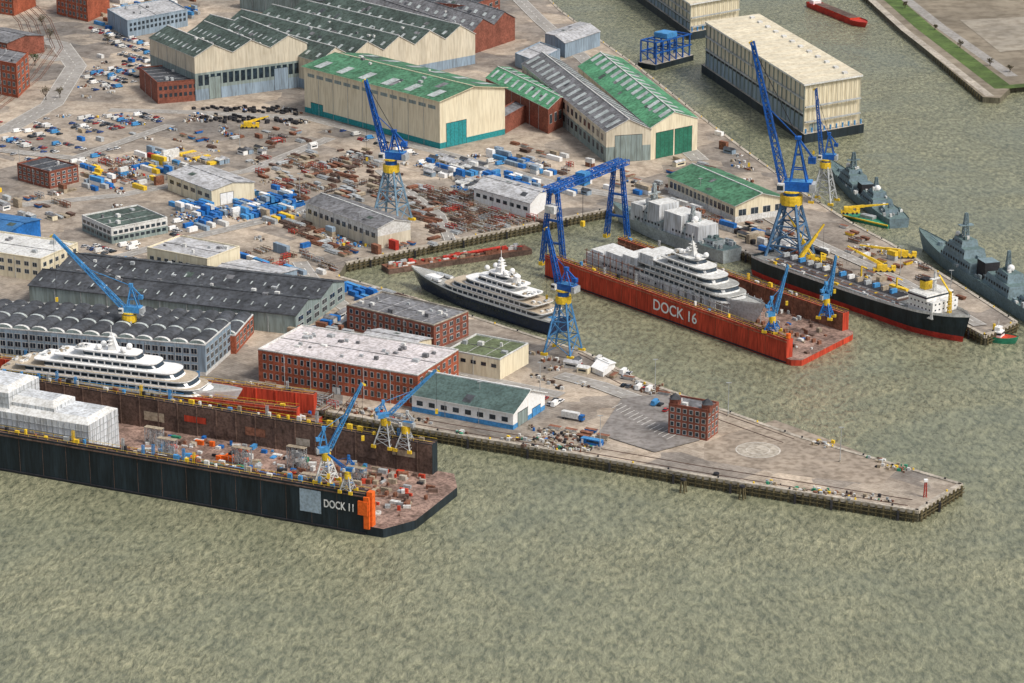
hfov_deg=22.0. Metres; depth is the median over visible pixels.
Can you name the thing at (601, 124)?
machine hall
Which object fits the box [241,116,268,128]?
yellow mobile crane
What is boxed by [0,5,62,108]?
railway track
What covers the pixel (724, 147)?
yard material stack
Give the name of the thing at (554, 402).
delivery van
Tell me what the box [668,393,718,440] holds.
brick building
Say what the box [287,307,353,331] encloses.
yard material stack
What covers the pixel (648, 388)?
delivery van
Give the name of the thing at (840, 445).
street lamp
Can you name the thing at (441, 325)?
brick shipyard office
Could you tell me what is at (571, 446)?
pier material stack
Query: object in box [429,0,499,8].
brick corner house
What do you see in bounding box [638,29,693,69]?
blue dock pontoon
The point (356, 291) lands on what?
blue drum stack
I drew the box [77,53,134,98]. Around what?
yard material stack
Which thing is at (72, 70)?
yard road
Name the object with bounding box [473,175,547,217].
white store shed
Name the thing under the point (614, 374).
pier material stack
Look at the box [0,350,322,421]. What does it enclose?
red floating dock
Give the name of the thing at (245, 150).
steel material stack
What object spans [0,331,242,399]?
superyacht in dock
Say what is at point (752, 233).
naval pier material stack
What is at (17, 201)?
yard material stack
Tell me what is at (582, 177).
blue gantry crane
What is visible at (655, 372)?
street lamp
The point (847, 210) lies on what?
yellow mobile crane
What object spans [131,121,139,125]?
delivery van
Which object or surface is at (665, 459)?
crane rail track
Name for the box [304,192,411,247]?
long store shed
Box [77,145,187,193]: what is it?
shipping container stack
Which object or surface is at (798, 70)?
covered floating dock
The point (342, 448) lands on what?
dock wall panels
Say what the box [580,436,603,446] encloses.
blue office cabin
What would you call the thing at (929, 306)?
hopper dredger ship
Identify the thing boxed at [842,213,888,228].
boat
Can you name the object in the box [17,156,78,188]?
brick office building
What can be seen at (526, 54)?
site hut
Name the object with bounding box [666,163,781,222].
green roof workshop
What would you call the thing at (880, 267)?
yellow mobile crane
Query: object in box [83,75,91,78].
delivery van
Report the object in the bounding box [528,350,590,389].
yard material stack
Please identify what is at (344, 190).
steel material stack
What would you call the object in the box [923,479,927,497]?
pier navigation light
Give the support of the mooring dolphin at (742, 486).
in the river water
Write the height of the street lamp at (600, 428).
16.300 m
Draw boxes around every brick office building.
[0,47,29,97]
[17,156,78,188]
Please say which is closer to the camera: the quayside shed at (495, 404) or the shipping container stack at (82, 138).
the quayside shed at (495, 404)
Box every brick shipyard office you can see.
[258,324,458,406]
[346,291,468,345]
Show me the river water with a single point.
(506, 568)
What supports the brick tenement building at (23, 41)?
on the shipyard ground at (242, 366)
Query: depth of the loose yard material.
1626.35 m
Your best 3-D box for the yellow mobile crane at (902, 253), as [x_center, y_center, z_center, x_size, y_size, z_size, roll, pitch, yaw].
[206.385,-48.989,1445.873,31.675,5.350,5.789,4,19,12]
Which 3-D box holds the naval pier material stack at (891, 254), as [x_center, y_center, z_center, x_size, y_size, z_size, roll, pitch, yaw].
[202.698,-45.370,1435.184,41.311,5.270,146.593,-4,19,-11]
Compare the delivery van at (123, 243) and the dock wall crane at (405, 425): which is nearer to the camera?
the dock wall crane at (405, 425)
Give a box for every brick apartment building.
[0,0,35,15]
[56,0,109,21]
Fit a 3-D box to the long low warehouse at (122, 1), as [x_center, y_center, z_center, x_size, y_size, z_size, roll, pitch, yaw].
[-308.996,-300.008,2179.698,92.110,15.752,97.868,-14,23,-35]
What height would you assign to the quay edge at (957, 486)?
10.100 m
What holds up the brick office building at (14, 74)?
on the shipyard ground at (242, 366)
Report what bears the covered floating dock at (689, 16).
on the river water
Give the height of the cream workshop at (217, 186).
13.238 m
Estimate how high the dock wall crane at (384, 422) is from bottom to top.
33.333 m
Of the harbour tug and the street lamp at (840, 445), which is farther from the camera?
the harbour tug
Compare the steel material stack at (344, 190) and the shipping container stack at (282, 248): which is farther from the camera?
the steel material stack at (344, 190)
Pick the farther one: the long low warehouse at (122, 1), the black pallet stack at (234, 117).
the long low warehouse at (122, 1)
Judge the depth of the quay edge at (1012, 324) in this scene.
1470.28 m
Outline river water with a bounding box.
[0,0,1023,682]
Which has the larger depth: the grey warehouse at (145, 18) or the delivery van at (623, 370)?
the grey warehouse at (145, 18)
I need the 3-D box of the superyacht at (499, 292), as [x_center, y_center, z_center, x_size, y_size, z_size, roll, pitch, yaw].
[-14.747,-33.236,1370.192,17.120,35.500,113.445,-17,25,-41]
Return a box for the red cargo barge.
[806,0,867,27]
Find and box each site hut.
[515,42,559,68]
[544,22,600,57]
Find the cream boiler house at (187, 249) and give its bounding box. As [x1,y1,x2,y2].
[147,235,239,266]
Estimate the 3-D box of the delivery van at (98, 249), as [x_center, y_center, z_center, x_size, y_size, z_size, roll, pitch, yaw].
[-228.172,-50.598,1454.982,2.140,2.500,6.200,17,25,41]
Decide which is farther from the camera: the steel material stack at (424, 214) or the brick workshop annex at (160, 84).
the brick workshop annex at (160, 84)
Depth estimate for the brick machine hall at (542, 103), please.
1736.24 m
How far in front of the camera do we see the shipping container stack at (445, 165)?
1613.22 m
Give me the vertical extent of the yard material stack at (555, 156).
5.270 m
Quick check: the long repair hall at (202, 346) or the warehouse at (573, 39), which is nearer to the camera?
the long repair hall at (202, 346)
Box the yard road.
[0,0,986,397]
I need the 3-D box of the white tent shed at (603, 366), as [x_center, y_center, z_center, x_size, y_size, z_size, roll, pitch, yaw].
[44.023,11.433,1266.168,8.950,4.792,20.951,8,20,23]
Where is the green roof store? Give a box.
[450,333,528,378]
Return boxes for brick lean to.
[505,100,524,133]
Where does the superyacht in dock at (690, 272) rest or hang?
on the red floating dock at (804, 336)
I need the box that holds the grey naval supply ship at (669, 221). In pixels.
[613,183,741,263]
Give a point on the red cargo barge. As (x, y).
(835, 13)
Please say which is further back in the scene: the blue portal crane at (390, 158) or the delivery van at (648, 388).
the blue portal crane at (390, 158)
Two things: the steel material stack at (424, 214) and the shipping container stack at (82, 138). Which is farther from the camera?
the shipping container stack at (82, 138)
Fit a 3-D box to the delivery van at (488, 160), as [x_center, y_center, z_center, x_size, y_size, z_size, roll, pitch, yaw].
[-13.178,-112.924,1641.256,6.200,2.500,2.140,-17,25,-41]
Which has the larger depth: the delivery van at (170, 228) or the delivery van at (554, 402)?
the delivery van at (170, 228)
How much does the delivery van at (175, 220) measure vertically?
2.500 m
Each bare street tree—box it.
[29,53,37,63]
[40,86,50,97]
[45,27,53,36]
[54,87,62,95]
[103,33,111,40]
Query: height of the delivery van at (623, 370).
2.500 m
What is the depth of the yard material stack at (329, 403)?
1214.41 m
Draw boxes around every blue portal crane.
[50,234,145,322]
[362,79,415,220]
[540,227,585,358]
[748,40,817,256]
[808,88,839,205]
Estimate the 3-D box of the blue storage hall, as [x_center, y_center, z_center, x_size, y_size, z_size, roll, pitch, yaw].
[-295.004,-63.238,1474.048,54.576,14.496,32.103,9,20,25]
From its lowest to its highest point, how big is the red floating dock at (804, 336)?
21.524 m
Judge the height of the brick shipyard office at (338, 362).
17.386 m
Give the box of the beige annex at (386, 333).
[363,328,432,344]
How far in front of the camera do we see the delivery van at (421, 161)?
1637.24 m
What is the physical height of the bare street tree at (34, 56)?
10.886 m
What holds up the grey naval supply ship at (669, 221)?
on the river water
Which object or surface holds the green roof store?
on the shipyard ground at (242, 366)
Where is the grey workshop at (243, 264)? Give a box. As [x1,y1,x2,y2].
[217,259,297,274]
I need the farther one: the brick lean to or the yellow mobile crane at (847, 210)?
the brick lean to
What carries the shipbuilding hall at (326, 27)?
on the shipyard ground at (242, 366)
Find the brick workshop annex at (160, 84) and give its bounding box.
[139,65,195,103]
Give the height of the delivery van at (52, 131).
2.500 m
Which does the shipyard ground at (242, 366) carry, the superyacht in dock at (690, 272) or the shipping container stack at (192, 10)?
the shipping container stack at (192, 10)
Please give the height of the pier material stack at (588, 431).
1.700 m
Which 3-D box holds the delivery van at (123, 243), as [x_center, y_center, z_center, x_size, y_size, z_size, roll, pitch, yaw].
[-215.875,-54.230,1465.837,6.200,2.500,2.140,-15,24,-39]
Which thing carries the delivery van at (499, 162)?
on the yard road
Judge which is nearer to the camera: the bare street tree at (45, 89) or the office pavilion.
the office pavilion
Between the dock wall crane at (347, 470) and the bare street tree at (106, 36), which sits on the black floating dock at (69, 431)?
the dock wall crane at (347, 470)
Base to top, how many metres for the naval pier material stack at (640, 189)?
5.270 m
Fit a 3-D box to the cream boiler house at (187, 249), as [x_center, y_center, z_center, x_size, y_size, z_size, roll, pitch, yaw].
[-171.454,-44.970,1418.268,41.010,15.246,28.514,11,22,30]
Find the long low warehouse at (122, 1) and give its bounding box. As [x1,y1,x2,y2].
[109,0,143,3]
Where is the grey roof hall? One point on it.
(490, 27)
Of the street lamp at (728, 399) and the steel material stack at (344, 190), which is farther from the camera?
the steel material stack at (344, 190)
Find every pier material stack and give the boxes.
[455,429,593,451]
[528,424,609,446]
[609,371,670,395]
[633,179,763,223]
[701,213,852,273]
[764,479,893,501]
[810,439,911,472]
[839,224,965,299]
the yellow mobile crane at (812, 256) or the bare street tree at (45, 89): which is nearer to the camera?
the yellow mobile crane at (812, 256)
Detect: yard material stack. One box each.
[0,183,76,220]
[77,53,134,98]
[214,378,432,423]
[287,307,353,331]
[510,141,667,189]
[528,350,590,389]
[666,156,730,173]
[714,130,753,182]
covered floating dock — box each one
[636,0,739,39]
[701,14,863,143]
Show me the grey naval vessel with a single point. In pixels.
(856, 186)
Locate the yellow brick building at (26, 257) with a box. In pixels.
[0,231,77,279]
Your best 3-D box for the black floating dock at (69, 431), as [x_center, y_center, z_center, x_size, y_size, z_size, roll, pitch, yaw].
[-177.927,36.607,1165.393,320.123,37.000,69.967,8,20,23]
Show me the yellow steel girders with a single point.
(194, 154)
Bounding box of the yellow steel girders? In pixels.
[179,150,216,164]
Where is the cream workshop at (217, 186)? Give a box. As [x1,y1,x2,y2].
[166,164,254,205]
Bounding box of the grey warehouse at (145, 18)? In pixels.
[107,0,187,37]
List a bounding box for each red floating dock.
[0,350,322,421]
[544,235,852,365]
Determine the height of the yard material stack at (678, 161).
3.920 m
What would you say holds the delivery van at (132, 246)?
on the shipyard ground at (242, 366)
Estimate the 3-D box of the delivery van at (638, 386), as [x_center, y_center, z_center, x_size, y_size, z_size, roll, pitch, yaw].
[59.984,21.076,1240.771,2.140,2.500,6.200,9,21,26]
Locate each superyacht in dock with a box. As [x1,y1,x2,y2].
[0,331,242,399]
[584,233,764,323]
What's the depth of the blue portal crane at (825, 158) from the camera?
1544.06 m
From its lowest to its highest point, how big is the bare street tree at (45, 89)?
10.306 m
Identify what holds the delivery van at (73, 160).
on the shipyard ground at (242, 366)
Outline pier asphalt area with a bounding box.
[599,394,898,484]
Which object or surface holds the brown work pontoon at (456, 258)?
on the river water
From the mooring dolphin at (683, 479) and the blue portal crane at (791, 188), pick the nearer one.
the mooring dolphin at (683, 479)
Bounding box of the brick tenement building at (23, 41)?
[0,27,44,55]
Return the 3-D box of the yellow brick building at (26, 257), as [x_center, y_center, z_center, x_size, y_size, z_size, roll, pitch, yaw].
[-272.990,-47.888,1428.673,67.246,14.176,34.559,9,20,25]
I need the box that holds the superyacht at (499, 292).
[411,250,569,334]
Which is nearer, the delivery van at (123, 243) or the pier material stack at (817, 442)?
the pier material stack at (817, 442)
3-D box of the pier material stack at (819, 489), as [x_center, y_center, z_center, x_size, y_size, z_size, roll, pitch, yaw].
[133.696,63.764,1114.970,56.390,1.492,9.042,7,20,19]
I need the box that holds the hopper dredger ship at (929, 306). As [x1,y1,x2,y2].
[751,249,969,341]
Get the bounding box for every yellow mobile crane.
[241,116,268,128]
[788,216,825,260]
[798,224,824,257]
[840,203,887,214]
[847,246,895,272]
[859,244,916,258]
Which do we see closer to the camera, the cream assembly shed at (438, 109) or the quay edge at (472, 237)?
the quay edge at (472, 237)
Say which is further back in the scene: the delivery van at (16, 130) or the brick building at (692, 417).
the delivery van at (16, 130)
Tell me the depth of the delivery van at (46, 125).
1726.13 m
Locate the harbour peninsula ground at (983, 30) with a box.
[864,0,1023,103]
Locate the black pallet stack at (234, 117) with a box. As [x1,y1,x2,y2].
[183,104,307,125]
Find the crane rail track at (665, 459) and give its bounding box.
[320,353,912,505]
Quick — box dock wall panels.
[144,408,414,459]
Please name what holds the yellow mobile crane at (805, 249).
on the shipyard ground at (242, 366)
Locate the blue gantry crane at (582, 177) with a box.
[538,158,630,265]
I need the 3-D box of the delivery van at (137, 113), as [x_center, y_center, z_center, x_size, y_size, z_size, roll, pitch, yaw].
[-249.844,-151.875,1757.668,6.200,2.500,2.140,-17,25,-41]
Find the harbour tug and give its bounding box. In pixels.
[992,322,1018,343]
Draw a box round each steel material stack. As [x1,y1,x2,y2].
[167,126,317,164]
[241,204,438,256]
[245,147,406,201]
[406,183,543,239]
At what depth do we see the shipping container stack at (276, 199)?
1532.12 m
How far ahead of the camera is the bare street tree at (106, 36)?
1972.28 m
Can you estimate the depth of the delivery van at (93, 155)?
1651.61 m
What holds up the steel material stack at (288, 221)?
on the shipyard ground at (242, 366)
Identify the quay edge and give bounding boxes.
[315,275,964,522]
[345,207,614,271]
[548,0,1019,344]
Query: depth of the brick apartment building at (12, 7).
2079.18 m
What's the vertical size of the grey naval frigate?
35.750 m
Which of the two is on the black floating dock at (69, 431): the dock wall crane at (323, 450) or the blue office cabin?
the dock wall crane at (323, 450)
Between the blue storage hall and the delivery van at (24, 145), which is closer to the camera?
the blue storage hall
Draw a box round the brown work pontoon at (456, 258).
[381,243,531,273]
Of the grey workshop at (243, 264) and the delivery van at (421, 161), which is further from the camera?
the delivery van at (421, 161)
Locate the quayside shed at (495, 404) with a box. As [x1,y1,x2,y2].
[412,371,547,429]
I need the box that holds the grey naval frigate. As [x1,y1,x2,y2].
[919,212,1023,321]
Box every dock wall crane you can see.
[312,382,365,485]
[324,453,357,495]
[370,410,415,453]
[371,369,439,450]
[762,264,790,334]
[816,255,838,320]
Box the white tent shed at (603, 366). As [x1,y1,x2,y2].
[591,357,615,376]
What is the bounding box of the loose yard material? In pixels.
[104,110,478,241]
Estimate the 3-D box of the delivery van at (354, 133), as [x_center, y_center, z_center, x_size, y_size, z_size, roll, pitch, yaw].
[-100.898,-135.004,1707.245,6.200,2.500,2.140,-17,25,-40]
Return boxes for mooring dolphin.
[679,477,686,493]
[738,484,745,500]
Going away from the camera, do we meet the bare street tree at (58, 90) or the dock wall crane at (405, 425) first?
the dock wall crane at (405, 425)
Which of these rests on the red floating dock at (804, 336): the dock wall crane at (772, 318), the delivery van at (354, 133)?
the dock wall crane at (772, 318)
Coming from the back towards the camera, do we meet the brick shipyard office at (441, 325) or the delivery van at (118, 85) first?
the delivery van at (118, 85)
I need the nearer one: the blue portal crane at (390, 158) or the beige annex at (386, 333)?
the beige annex at (386, 333)
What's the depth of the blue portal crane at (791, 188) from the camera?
1420.48 m
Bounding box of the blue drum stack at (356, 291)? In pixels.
[344,281,416,300]
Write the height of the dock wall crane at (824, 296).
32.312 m
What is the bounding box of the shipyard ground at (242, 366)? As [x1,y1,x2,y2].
[0,0,1015,521]
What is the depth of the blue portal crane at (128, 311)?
1282.83 m
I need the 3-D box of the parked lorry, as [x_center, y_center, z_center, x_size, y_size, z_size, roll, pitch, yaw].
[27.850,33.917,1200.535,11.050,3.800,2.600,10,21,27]
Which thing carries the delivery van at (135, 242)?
on the shipyard ground at (242, 366)
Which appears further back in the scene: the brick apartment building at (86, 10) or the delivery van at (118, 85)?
the brick apartment building at (86, 10)
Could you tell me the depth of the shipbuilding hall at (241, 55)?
1819.14 m
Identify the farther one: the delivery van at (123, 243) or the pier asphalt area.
the delivery van at (123, 243)
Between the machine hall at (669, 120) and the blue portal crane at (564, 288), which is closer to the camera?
the blue portal crane at (564, 288)
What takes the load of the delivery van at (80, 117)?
on the shipyard ground at (242, 366)
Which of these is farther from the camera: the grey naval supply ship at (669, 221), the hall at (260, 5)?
the hall at (260, 5)
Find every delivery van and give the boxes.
[12,128,21,132]
[22,143,31,147]
[24,128,33,132]
[43,123,52,127]
[50,129,59,133]
[70,158,77,162]
[77,115,85,119]
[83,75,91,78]
[90,153,99,157]
[93,247,104,252]
[114,83,122,87]
[118,241,129,246]
[127,244,137,249]
[130,240,140,244]
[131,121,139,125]
[133,112,141,115]
[168,225,177,230]
[172,218,182,223]
[352,131,360,135]
[365,134,373,138]
[417,159,425,163]
[486,158,494,162]
[495,160,504,164]
[550,399,559,406]
[619,367,628,373]
[635,383,642,389]
[645,384,653,391]
[650,398,659,405]
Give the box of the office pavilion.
[82,204,167,243]
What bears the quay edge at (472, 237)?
on the shipyard ground at (242, 366)
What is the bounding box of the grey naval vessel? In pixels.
[831,152,908,228]
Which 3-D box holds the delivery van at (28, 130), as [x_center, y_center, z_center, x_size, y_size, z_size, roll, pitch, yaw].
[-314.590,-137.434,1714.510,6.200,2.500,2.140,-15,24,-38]
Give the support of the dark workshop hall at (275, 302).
on the shipyard ground at (242, 366)
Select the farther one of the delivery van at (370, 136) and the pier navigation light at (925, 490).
the delivery van at (370, 136)
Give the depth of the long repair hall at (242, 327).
1315.28 m
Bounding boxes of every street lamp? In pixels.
[598,415,602,449]
[653,359,657,391]
[726,382,731,415]
[839,427,843,461]
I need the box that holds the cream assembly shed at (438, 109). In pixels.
[301,52,507,148]
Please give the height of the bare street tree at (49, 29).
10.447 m
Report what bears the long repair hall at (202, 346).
on the shipyard ground at (242, 366)
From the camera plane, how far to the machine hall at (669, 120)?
1688.41 m
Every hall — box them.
[0,213,41,236]
[0,299,253,353]
[0,302,230,375]
[27,252,344,333]
[149,16,306,100]
[198,0,475,87]
[240,0,325,11]
[360,0,515,52]
[485,66,562,133]
[521,51,650,161]
[577,51,698,159]
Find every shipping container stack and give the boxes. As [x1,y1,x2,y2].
[56,113,145,141]
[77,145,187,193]
[94,0,199,29]
[168,184,304,232]
[240,241,337,275]
[413,146,591,195]
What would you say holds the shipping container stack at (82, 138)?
on the shipyard ground at (242, 366)
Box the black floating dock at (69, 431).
[0,369,456,537]
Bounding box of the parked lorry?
[561,409,584,421]
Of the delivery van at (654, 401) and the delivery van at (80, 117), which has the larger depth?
the delivery van at (80, 117)

